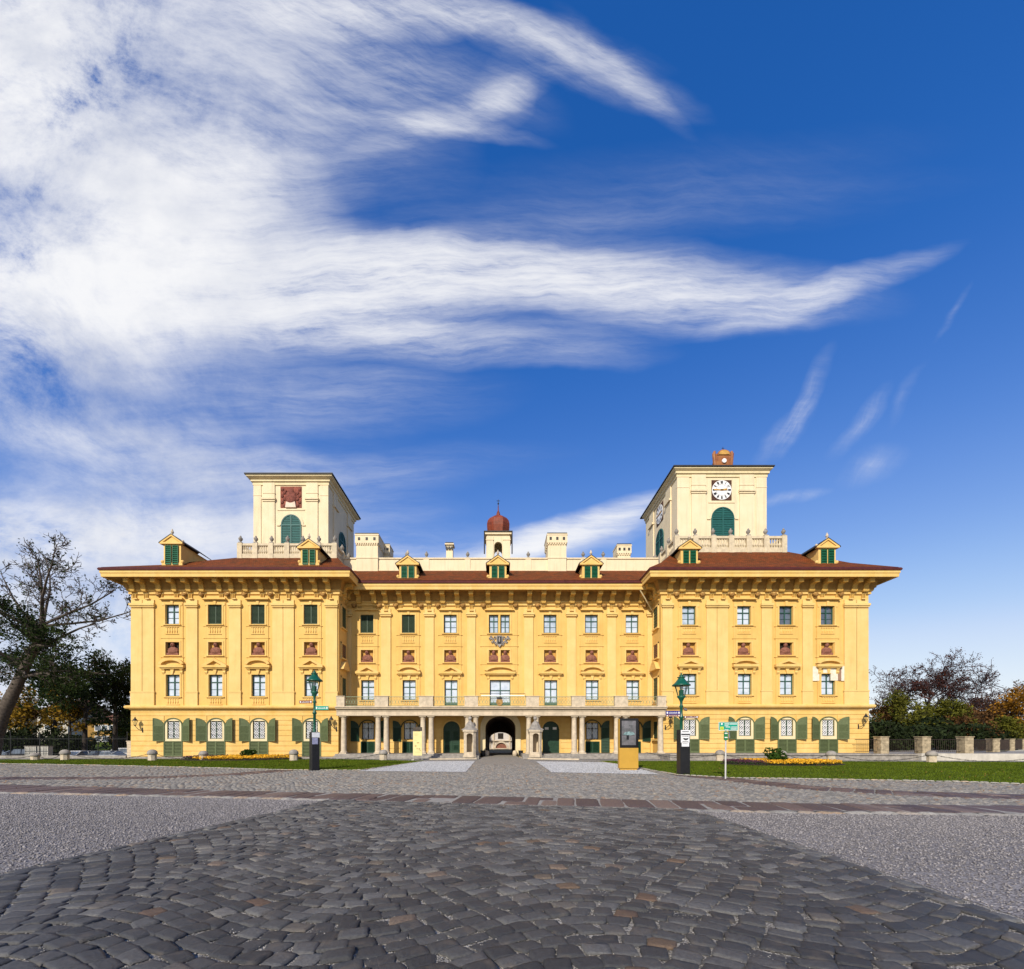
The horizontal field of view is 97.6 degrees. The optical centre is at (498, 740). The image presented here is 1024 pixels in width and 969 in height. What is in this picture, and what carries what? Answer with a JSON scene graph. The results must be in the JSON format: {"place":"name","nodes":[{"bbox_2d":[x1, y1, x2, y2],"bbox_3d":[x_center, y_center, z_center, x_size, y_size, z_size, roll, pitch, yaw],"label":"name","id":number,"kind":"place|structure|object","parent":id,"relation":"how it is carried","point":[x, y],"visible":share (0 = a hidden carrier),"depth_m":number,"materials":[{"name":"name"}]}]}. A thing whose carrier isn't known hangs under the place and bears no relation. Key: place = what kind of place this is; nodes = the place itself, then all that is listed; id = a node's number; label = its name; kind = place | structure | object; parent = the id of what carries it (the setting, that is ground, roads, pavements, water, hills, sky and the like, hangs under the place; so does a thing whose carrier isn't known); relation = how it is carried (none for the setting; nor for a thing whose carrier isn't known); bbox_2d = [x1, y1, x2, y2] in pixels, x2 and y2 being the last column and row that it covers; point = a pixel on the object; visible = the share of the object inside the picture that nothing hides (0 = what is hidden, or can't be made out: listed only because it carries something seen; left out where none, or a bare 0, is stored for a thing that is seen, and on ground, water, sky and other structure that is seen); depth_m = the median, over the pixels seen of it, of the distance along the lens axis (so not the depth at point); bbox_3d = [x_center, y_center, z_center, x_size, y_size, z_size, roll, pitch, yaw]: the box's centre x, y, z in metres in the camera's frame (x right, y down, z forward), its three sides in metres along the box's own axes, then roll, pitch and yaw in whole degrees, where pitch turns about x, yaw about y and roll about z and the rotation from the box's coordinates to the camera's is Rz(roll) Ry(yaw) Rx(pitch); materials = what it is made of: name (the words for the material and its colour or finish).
{"place":"outdoors","nodes":[
{"label":"outdoors","id":0,"kind":"place"},
{"bbox_2d":[0,793,317,874],"bbox_3d":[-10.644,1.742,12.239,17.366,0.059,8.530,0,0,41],"label":"gravel","id":1,"kind":"structure","parent":0,"point":[10,805],"depth_m":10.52,"materials":[{"name":"grey gravel"}]},
{"bbox_2d":[0,759,420,770],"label":"lawn","id":2,"kind":"structure","parent":0,"point":[231,766],"depth_m":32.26,"materials":[{"name":"green plant"}]},
{"bbox_2d":[180,757,301,760],"bbox_3d":[-24.007,1.685,42.224,10.254,0.070,9.063,0,0,0],"label":"flower bed","id":3,"kind":"object","parent":2,"relation":"on","point":[239,759],"visible":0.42,"depth_m":39.57,"materials":[{"name":"plant"}]},
{"bbox_2d":[192,754,298,758],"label":"yellow flowers","id":4,"kind":"object","parent":3,"relation":"on","point":[237,756],"visible":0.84,"depth_m":39.67,"materials":[{"name":"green plant"}]},
{"bbox_2d":[299,670,328,731],"bbox_3d":[-11.207,-1.280,27.183,1.597,6.059,0.978,0,0,-26],"label":"street lamp","id":5,"kind":"object","parent":2,"relation":"on","point":[314,678],"visible":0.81,"depth_m":27.11,"materials":[{"name":"green metal"}]},
{"bbox_2d":[362,761,474,771],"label":"gravel","id":6,"kind":"structure","parent":0,"point":[462,766],"depth_m":29.11,"materials":[{"name":"white gravel"}]},
{"bbox_2d":[490,749,511,751],"bbox_3d":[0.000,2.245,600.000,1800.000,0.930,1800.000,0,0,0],"label":"ground","id":7,"kind":"structure","parent":0,"point":[500,750],"depth_m":82.38,"materials":[{"name":"grey stone"}]},
{"bbox_2d":[0,732,127,757],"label":"iron fence","id":8,"kind":"object","parent":7,"relation":"on","point":[71,756],"visible":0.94,"depth_m":45.59,"materials":[{"name":"black metal"}]},
{"bbox_2d":[0,530,130,754],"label":"broad tree","id":9,"kind":"object","parent":7,"relation":"on","point":[36,633],"visible":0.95,"depth_m":45.33,"materials":[{"name":"green plant"}]},
{"bbox_2d":[97,448,902,758],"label":"palace","id":10,"kind":"structure","parent":7,"relation":"on","point":[723,604],"depth_m":45.02,"materials":[{"name":"yellow paint"}]},
{"bbox_2d":[153,718,189,755],"bbox_3d":[-32.629,-0.380,44.856,3.622,3.869,0.529,0,0,0],"label":"arched window","id":11,"kind":"structure","parent":10,"relation":"in","point":[172,732],"depth_m":44.91,"materials":[{"name":"white paint"}]},
{"bbox_2d":[167,605,178,623],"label":"window","id":12,"kind":"structure","parent":10,"relation":"in","point":[172,610],"depth_m":45.24,"materials":[{"name":"white glass"}]},
{"bbox_2d":[168,675,179,695],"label":"window","id":13,"kind":"structure","parent":10,"relation":"in","point":[173,680],"depth_m":45.24,"materials":[{"name":"white glass"}]},
{"bbox_2d":[196,718,232,755],"bbox_3d":[-28.338,-0.380,44.844,3.612,3.869,0.551,0,0,0],"label":"arched window","id":14,"kind":"structure","parent":10,"relation":"in","point":[221,731],"depth_m":44.91,"materials":[{"name":"white paint"}]},
{"bbox_2d":[210,675,221,695],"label":"window","id":15,"kind":"structure","parent":10,"relation":"in","point":[215,680],"depth_m":45.24,"materials":[{"name":"white glass"}]},
{"bbox_2d":[239,718,274,754],"bbox_3d":[-24.050,-0.380,44.844,3.616,3.869,0.552,0,0,0],"label":"arched window","id":16,"kind":"structure","parent":10,"relation":"in","point":[258,732],"depth_m":44.92,"materials":[{"name":"white paint"}]},
{"bbox_2d":[253,675,264,695],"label":"window","id":17,"kind":"structure","parent":10,"relation":"in","point":[258,680],"depth_m":45.24,"materials":[{"name":"white glass"}]},
{"bbox_2d":[292,718,327,755],"bbox_3d":[-18.742,-0.380,44.809,3.554,3.869,0.622,0,0,0],"label":"arched window","id":18,"kind":"structure","parent":10,"relation":"in","point":[300,731],"depth_m":44.87,"materials":[{"name":"white paint"}]},
{"bbox_2d":[351,720,383,752],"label":"arched window","id":19,"kind":"structure","parent":10,"relation":"in","point":[367,728],"depth_m":47.62,"materials":[{"name":"black paint"}]},
{"bbox_2d":[362,680,373,699],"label":"window","id":20,"kind":"structure","parent":10,"relation":"in","point":[367,685],"depth_m":47.95,"materials":[{"name":"white glass"}]},
{"bbox_2d":[403,680,415,699],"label":"window","id":21,"kind":"structure","parent":10,"relation":"in","point":[409,686],"depth_m":47.95,"materials":[{"name":"white glass"}]},
{"bbox_2d":[393,720,425,752],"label":"arched window","id":22,"kind":"structure","parent":10,"relation":"in","point":[408,727],"depth_m":47.62,"materials":[{"name":"black paint"}]},
{"bbox_2d":[444,615,456,632],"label":"window","id":23,"kind":"structure","parent":10,"relation":"in","point":[450,621],"depth_m":47.95,"materials":[{"name":"white glass"}]},
{"bbox_2d":[445,680,457,704],"bbox_3d":[-5.056,-5.100,47.907,1.376,2.705,0.105,0,0,0],"label":"balcony door","id":24,"kind":"structure","parent":10,"relation":"in","point":[451,686],"depth_m":47.95,"materials":[{"name":"white glass"}]},
{"bbox_2d":[443,721,459,752],"bbox_3d":[-5.002,-0.391,47.885,1.785,3.402,0.150,0,0,0],"label":"arched door","id":25,"kind":"structure","parent":10,"relation":"in","point":[451,730],"depth_m":47.86,"materials":[{"name":"green wood"}]},
{"bbox_2d":[462,716,477,756],"bbox_3d":[-2.777,-0.440,43.675,1.641,4.059,1.641,0,0,0],"label":"sentry box","id":26,"kind":"object","parent":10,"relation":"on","point":[469,730],"visible":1,"depth_m":43.15,"materials":[{"name":"stone"}]},
{"bbox_2d":[490,680,509,704],"bbox_3d":[0.164,-5.111,47.907,2.194,2.726,0.105,0,0,0],"label":"balcony door","id":27,"kind":"structure","parent":10,"relation":"in","point":[496,686],"depth_m":47.95,"materials":[{"name":"white glass"}]},
{"bbox_2d":[544,615,555,632],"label":"window","id":28,"kind":"structure","parent":10,"relation":"in","point":[549,620],"depth_m":47.95,"materials":[{"name":"white glass"}]},
{"bbox_2d":[544,680,556,704],"bbox_3d":[5.560,-5.100,47.907,1.376,2.705,0.105,0,0,0],"label":"balcony door","id":29,"kind":"structure","parent":10,"relation":"in","point":[550,686],"depth_m":47.95,"materials":[{"name":"white glass"}]},
{"bbox_2d":[542,721,558,752],"bbox_3d":[5.564,-0.391,47.882,1.792,3.402,0.155,0,0,0],"label":"arched door","id":30,"kind":"structure","parent":10,"relation":"in","point":[550,734],"depth_m":47.86,"materials":[{"name":"green paint"}]},
{"bbox_2d":[585,615,596,632],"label":"window","id":31,"kind":"structure","parent":10,"relation":"in","point":[590,620],"depth_m":47.95,"materials":[{"name":"white glass"}]},
{"bbox_2d":[586,680,597,699],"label":"window","id":32,"kind":"structure","parent":10,"relation":"in","point":[591,685],"depth_m":47.95,"materials":[{"name":"white glass"}]},
{"bbox_2d":[584,720,608,752],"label":"arched window","id":33,"kind":"structure","parent":10,"relation":"in","point":[591,728],"depth_m":47.61,"materials":[{"name":"black paint"}]},
{"bbox_2d":[626,615,637,632],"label":"window","id":34,"kind":"structure","parent":10,"relation":"in","point":[631,620],"depth_m":47.95,"materials":[{"name":"white glass"}]},
{"bbox_2d":[626,680,638,699],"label":"window","id":35,"kind":"structure","parent":10,"relation":"in","point":[632,686],"depth_m":47.95,"materials":[{"name":"white glass"}]},
{"bbox_2d":[638,721,650,752],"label":"arched window","id":36,"kind":"structure","parent":10,"relation":"in","point":[646,728],"depth_m":47.53,"materials":[{"name":"black paint"}]},
{"bbox_2d":[682,607,694,624],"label":"window","id":37,"kind":"structure","parent":10,"relation":"in","point":[688,613],"depth_m":45.24,"materials":[{"name":"white glass"}]},
{"bbox_2d":[683,674,695,694],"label":"window","id":38,"kind":"structure","parent":10,"relation":"in","point":[690,678],"depth_m":45.24,"materials":[{"name":"white glass"}]},
{"bbox_2d":[674,717,709,752],"bbox_3d":[19.222,-0.627,44.819,3.591,3.657,0.602,0,0,0],"label":"arched window","id":39,"kind":"structure","parent":10,"relation":"in","point":[698,730],"depth_m":44.90,"materials":[{"name":"white paint"}]},
{"bbox_2d":[737,607,749,624],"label":"window","id":40,"kind":"structure","parent":10,"relation":"in","point":[743,613],"depth_m":45.24,"materials":[{"name":"white glass"}]},
{"bbox_2d":[738,674,749,694],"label":"window","id":41,"kind":"structure","parent":10,"relation":"in","point":[743,679],"depth_m":45.24,"materials":[{"name":"white glass"}]},
{"bbox_2d":[729,716,764,752],"bbox_3d":[24.730,-0.627,44.835,3.600,3.657,0.570,0,0,0],"label":"arched window","id":42,"kind":"structure","parent":10,"relation":"in","point":[749,730],"depth_m":44.92,"materials":[{"name":"white paint"}]},
{"bbox_2d":[779,607,790,624],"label":"window","id":43,"kind":"structure","parent":10,"relation":"in","point":[784,612],"depth_m":45.24,"materials":[{"name":"grey glass"}]},
{"bbox_2d":[780,674,791,694],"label":"window","id":44,"kind":"structure","parent":10,"relation":"in","point":[785,679],"depth_m":45.24,"materials":[{"name":"white glass"}]},
{"bbox_2d":[771,716,806,752],"bbox_3d":[28.943,-0.627,44.860,3.624,3.657,0.520,0,0,0],"label":"arched window","id":45,"kind":"structure","parent":10,"relation":"in","point":[781,730],"depth_m":44.91,"materials":[{"name":"white paint"}]},
{"bbox_2d":[821,607,832,624],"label":"window","id":46,"kind":"structure","parent":10,"relation":"in","point":[826,612],"depth_m":45.24,"materials":[{"name":"glass"}]},
{"bbox_2d":[821,674,832,694],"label":"window","id":47,"kind":"structure","parent":10,"relation":"in","point":[826,685],"depth_m":45.24,"materials":[{"name":"white glass"}]},
{"bbox_2d":[812,716,849,752],"bbox_3d":[33.076,-0.627,44.808,3.582,3.657,0.624,0,0,0],"label":"arched window","id":48,"kind":"structure","parent":10,"relation":"in","point":[828,730],"depth_m":44.90,"materials":[{"name":"white paint"}]},
{"bbox_2d":[652,750,1023,759],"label":"terrace wall","id":49,"kind":"structure","parent":7,"relation":"on","point":[889,756],"depth_m":40.60,"materials":[{"name":"grey stone"}]},
{"bbox_2d":[868,718,907,750],"bbox_3d":[46.067,-0.618,54.083,5.353,4.585,4.942,0,0,44],"label":"evergreen bush","id":50,"kind":"object","parent":49,"relation":"on","point":[881,728],"visible":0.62,"depth_m":52.78,"materials":[{"name":"green plant"}]},
{"bbox_2d":[869,720,946,750],"bbox_3d":[52.119,-0.619,58.257,9.277,4.666,6.555,0,0,0],"label":"evergreen bush","id":51,"kind":"object","parent":49,"relation":"on","point":[911,734],"visible":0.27,"depth_m":56.68,"materials":[{"name":"green plant"}]},
{"bbox_3d":[60.617,1.510,54.000,29.235,0.520,20.000,0,0,0],"label":"railing base wall","id":52,"kind":"object","parent":7,"relation":"on","visible":0},
{"bbox_2d":[855,736,1023,753],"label":"pillared railing","id":53,"kind":"object","parent":52,"relation":"on","point":[964,744],"visible":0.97,"depth_m":44.18,"materials":[{"name":"stone"}]},
{"bbox_2d":[0,759,1023,968],"bbox_3d":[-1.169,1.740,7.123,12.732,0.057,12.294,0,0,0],"label":"cobbled path","id":54,"kind":"structure","parent":0,"point":[914,946],"depth_m":4.49,"materials":[{"name":"grey stone"}]},
{"bbox_2d":[0,761,421,769],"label":"lawn edging","id":55,"kind":"object","parent":54,"relation":"on","point":[200,767],"visible":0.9,"depth_m":29.66,"materials":[{"name":"stone"}]},
{"bbox_2d":[411,727,421,759],"bbox_3d":[-7.388,0.239,40.510,0.980,3.023,0.220,0,0,0],"label":"banner stand","id":56,"kind":"object","parent":54,"relation":"on","point":[417,741],"visible":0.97,"depth_m":40.47,"materials":[{"name":"white paint"}]},
{"bbox_2d":[0,764,1023,804],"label":"cobbled forecourt","id":57,"kind":"structure","parent":54,"relation":"on","point":[496,779],"depth_m":18.00,"materials":[{"name":"stone"}]},
{"bbox_2d":[309,732,319,770],"bbox_3d":[-10.862,0.615,26.453,0.496,2.270,0.487,0,0,-40],"label":"poster box","id":58,"kind":"object","parent":57,"relation":"on","point":[314,750],"visible":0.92,"depth_m":26.30,"materials":[{"name":"black paint"}]},
{"bbox_2d":[473,752,535,763],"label":"ramp","id":59,"kind":"structure","parent":57,"relation":"on","point":[500,758],"depth_m":40.16,"materials":[{"name":"beige stone"}]},
{"bbox_2d":[0,770,1023,812],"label":"porphyry band","id":60,"kind":"object","parent":54,"relation":"on","point":[726,805],"visible":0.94,"depth_m":13.77,"materials":[{"name":"grey stone"}]},
{"bbox_2d":[0,792,1023,815],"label":"edging stones","id":61,"kind":"object","parent":54,"relation":"on","point":[806,812],"visible":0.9,"depth_m":11.11,"materials":[{"name":"stone"}]},
{"bbox_2d":[1,801,1023,968],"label":"joint grit","id":62,"kind":"object","parent":54,"relation":"on","point":[496,873],"visible":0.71,"depth_m":6.00,"materials":[{"name":"grey gravel"}]},
{"bbox_2d":[9,785,1017,812],"bbox_3d":[-0.140,1.753,14.259,90.676,0.001,4.486,0,0,6],"label":"band mortar","id":63,"kind":"object","parent":54,"relation":"on","point":[445,800],"visible":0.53,"depth_m":12.94,"materials":[{"name":"grey concrete"}]},
{"bbox_2d":[536,761,656,773],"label":"light gravel","id":64,"kind":"structure","parent":54,"relation":"on","point":[592,771],"depth_m":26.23,"materials":[{"name":"white gravel"}]},
{"bbox_2d":[618,718,637,769],"bbox_3d":[7.679,0.213,26.561,1.124,3.074,0.358,0,0,0],"label":"information kiosk","id":65,"kind":"object","parent":64,"relation":"on","point":[627,743],"visible":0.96,"depth_m":26.39,"materials":[{"name":"black paint"}]},
{"bbox_2d":[719,722,737,778],"bbox_3d":[10.536,0.448,20.716,0.883,2.615,0.392,0,0,0],"label":"direction sign","id":66,"kind":"object","parent":54,"relation":"on","point":[728,726],"visible":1,"depth_m":20.54,"materials":[{"name":"metal"}]},
{"bbox_2d":[598,761,1023,783],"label":"lawn edging","id":67,"kind":"object","parent":54,"relation":"on","point":[827,778],"visible":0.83,"depth_m":20.10,"materials":[{"name":"stone"}]},
{"bbox_2d":[918,753,1023,760],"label":"wall","id":68,"kind":"structure","parent":54,"relation":"on","point":[986,756],"depth_m":39.78,"materials":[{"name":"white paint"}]},
{"bbox_2d":[0,0,1023,719],"label":"sky","id":69,"kind":"structure","parent":0,"point":[447,261],"materials":[{"name":"blue"}]},
{"bbox_2d":[527,715,543,756],"bbox_3d":[3.579,-0.440,43.675,1.641,4.059,1.641,0,0,0],"label":"sentry box","id":70,"kind":"object","parent":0,"point":[535,730],"visible":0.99,"depth_m":43.18,"materials":[{"name":"stone"}]},
{"bbox_2d":[601,760,1023,784],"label":"lawn","id":71,"kind":"structure","parent":0,"point":[706,764],"depth_m":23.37,"materials":[{"name":"green plant"}]},
{"bbox_2d":[666,673,698,729],"bbox_3d":[9.836,-0.952,24.187,1.655,5.405,0.980,0,0,-21],"label":"street lamp","id":72,"kind":"object","parent":71,"relation":"on","point":[681,682],"visible":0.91,"depth_m":24.08,"materials":[{"name":"green metal"}]},
{"bbox_2d":[677,730,689,773],"bbox_3d":[9.463,0.590,22.931,0.524,2.320,0.562,0,0,-2],"label":"poster box","id":73,"kind":"object","parent":71,"relation":"on","point":[683,751],"visible":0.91,"depth_m":22.70,"materials":[{"name":"black paint"}]},
{"bbox_2d":[721,762,843,765],"bbox_3d":[20.593,1.685,32.687,8.592,0.070,5.029,0,0,0],"label":"flower bed","id":74,"kind":"object","parent":71,"relation":"on","point":[758,764],"visible":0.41,"depth_m":31.22,"materials":[{"name":"plant"}]},
{"bbox_2d":[763,747,788,763],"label":"shrub","id":75,"kind":"object","parent":74,"relation":"on","point":[776,754],"visible":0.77,"depth_m":32.60,"materials":[{"name":"green plant"}]},
{"bbox_2d":[740,757,841,763],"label":"yellow flowers","id":76,"kind":"object","parent":74,"relation":"on","point":[798,760],"visible":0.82,"depth_m":31.14,"materials":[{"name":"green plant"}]},
{"bbox_2d":[699,811,1023,921],"bbox_3d":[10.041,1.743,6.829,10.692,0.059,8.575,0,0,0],"label":"gravel","id":77,"kind":"structure","parent":0,"point":[987,818],"depth_m":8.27,"materials":[{"name":"grey gravel"}]},
{"label":"street","id":78,"kind":"structure","parent":0,"visible":0},
{"bbox_2d":[3,729,41,750],"bbox_3d":[-62.207,0.518,58.343,4.296,4.439,4.454,0,0,0],"label":"evergreen bush","id":79,"kind":"object","parent":78,"relation":"on","point":[28,739],"visible":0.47,"depth_m":57.73,"materials":[{"name":"green plant"}]},
{"bbox_2d":[0,681,49,733],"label":"autumn tree","id":80,"kind":"object","parent":78,"relation":"on","point":[23,712],"visible":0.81,"depth_m":61.40,"materials":[{"name":"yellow plant"}]},
{"bbox_2d":[7,723,66,754],"bbox_3d":[-64.371,0.173,61.642,7.997,5.375,7.901,0,0,25],"label":"evergreen bush","id":81,"kind":"object","parent":78,"relation":"on","point":[45,732],"visible":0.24,"depth_m":61.28,"materials":[{"name":"green plant"}]},
{"bbox_2d":[25,692,71,740],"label":"autumn tree","id":82,"kind":"object","parent":78,"relation":"on","point":[50,721],"visible":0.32,"depth_m":69.48,"materials":[{"name":"orange plant"}]},
{"bbox_2d":[41,732,80,754],"bbox_3d":[-57.779,0.773,59.657,5.973,3.932,4.205,0,0,35],"label":"evergreen bush","id":83,"kind":"object","parent":78,"relation":"on","point":[59,744],"visible":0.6,"depth_m":58.95,"materials":[{"name":"green plant"}]},
{"bbox_2d":[16,659,109,741],"bbox_3d":[-63.285,-4.535,64.246,10.611,14.896,9.894,0,0,25],"label":"broad tree","id":84,"kind":"object","parent":78,"relation":"on","point":[33,685],"visible":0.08,"depth_m":61.60,"materials":[{"name":"green plant"}]},
{"bbox_2d":[44,683,93,736],"bbox_3d":[-57.398,-2.864,59.946,5.062,11.543,5.064,0,0,-32],"label":"autumn tree","id":85,"kind":"object","parent":78,"relation":"on","point":[79,725],"visible":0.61,"depth_m":59.58,"materials":[{"name":"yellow plant"}]},
{"bbox_2d":[29,652,130,750],"bbox_3d":[-55.443,-4.476,59.842,10.456,14.762,11.271,0,0,17],"label":"pine tree","id":86,"kind":"object","parent":78,"relation":"on","point":[70,698],"visible":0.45,"depth_m":59.03,"materials":[{"name":"green plant"}]},
{"bbox_2d":[78,657,130,750],"bbox_3d":[-47.791,-4.019,56.022,7.151,13.840,6.981,0,0,0],"label":"pine tree","id":87,"kind":"object","parent":78,"relation":"on","point":[117,688],"visible":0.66,"depth_m":55.01,"materials":[{"name":"green plant"}]},
{"bbox_2d":[94,733,130,750],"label":"evergreen bush","id":88,"kind":"object","parent":78,"relation":"on","point":[121,742],"visible":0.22,"depth_m":71.15,"materials":[{"name":"green plant"}]},
{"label":"park ground","id":89,"kind":"structure","parent":0,"visible":0},
{"bbox_2d":[869,697,903,724],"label":"autumn tree","id":90,"kind":"object","parent":89,"relation":"on","point":[878,709],"visible":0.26,"depth_m":73.35,"materials":[{"name":"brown plant"}]},
{"bbox_2d":[869,687,935,748],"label":"autumn tree","id":91,"kind":"object","parent":89,"relation":"on","point":[894,698],"visible":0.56,"depth_m":71.09,"materials":[{"name":"green plant"}]},
{"bbox_2d":[894,707,948,746],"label":"autumn tree","id":92,"kind":"object","parent":89,"relation":"on","point":[909,719],"visible":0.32,"depth_m":67.62,"materials":[{"name":"green plant"}]},
{"bbox_2d":[905,725,958,749],"bbox_3d":[58.041,-0.345,61.496,8.079,3.702,9.319,0,0,37],"label":"evergreen bush","id":93,"kind":"object","parent":89,"relation":"on","point":[942,743],"visible":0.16,"depth_m":58.36,"materials":[{"name":"green plant"}]},
{"bbox_2d":[869,647,1023,719],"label":"copper beech","id":94,"kind":"object","parent":89,"relation":"on","point":[939,681],"visible":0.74,"depth_m":82.89,"materials":[{"name":"brown plant"}]},
{"bbox_2d":[920,696,980,730],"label":"autumn tree","id":95,"kind":"object","parent":89,"relation":"on","point":[951,708],"visible":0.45,"depth_m":68.39,"materials":[{"name":"green plant"}]},
{"bbox_2d":[915,715,989,749],"bbox_3d":[62.410,-1.080,62.431,10.240,5.168,5.903,0,0,0],"label":"evergreen bush","id":96,"kind":"object","parent":89,"relation":"on","point":[944,726],"visible":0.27,"depth_m":61.37,"materials":[{"name":"green plant"}]},
{"bbox_2d":[936,713,978,749],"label":"autumn tree","id":97,"kind":"object","parent":89,"relation":"on","point":[962,719],"visible":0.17,"depth_m":66.04,"materials":[{"name":"brown plant"}]},
{"bbox_2d":[947,722,1006,749],"bbox_3d":[68.060,-0.534,65.509,7.122,4.208,7.208,0,0,0],"label":"evergreen bush","id":98,"kind":"object","parent":89,"relation":"on","point":[992,732],"visible":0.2,"depth_m":63.09,"materials":[{"name":"green plant"}]},
{"bbox_2d":[962,705,1005,749],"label":"autumn tree","id":99,"kind":"object","parent":89,"relation":"on","point":[980,715],"visible":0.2,"depth_m":70.12,"materials":[{"name":"brown plant"}]},
{"bbox_2d":[976,703,1023,737],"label":"autumn tree","id":100,"kind":"object","parent":89,"relation":"on","point":[1003,710],"visible":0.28,"depth_m":75.05,"materials":[{"name":"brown plant"}]},
{"bbox_2d":[986,685,1023,736],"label":"autumn tree","id":101,"kind":"object","parent":89,"relation":"on","point":[1017,697],"visible":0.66,"depth_m":74.32,"materials":[{"name":"orange plant"}]},
{"bbox_2d":[989,715,1023,738],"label":"autumn tree","id":102,"kind":"object","parent":89,"relation":"on","point":[1013,727],"visible":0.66,"depth_m":71.10,"materials":[{"name":"green plant"}]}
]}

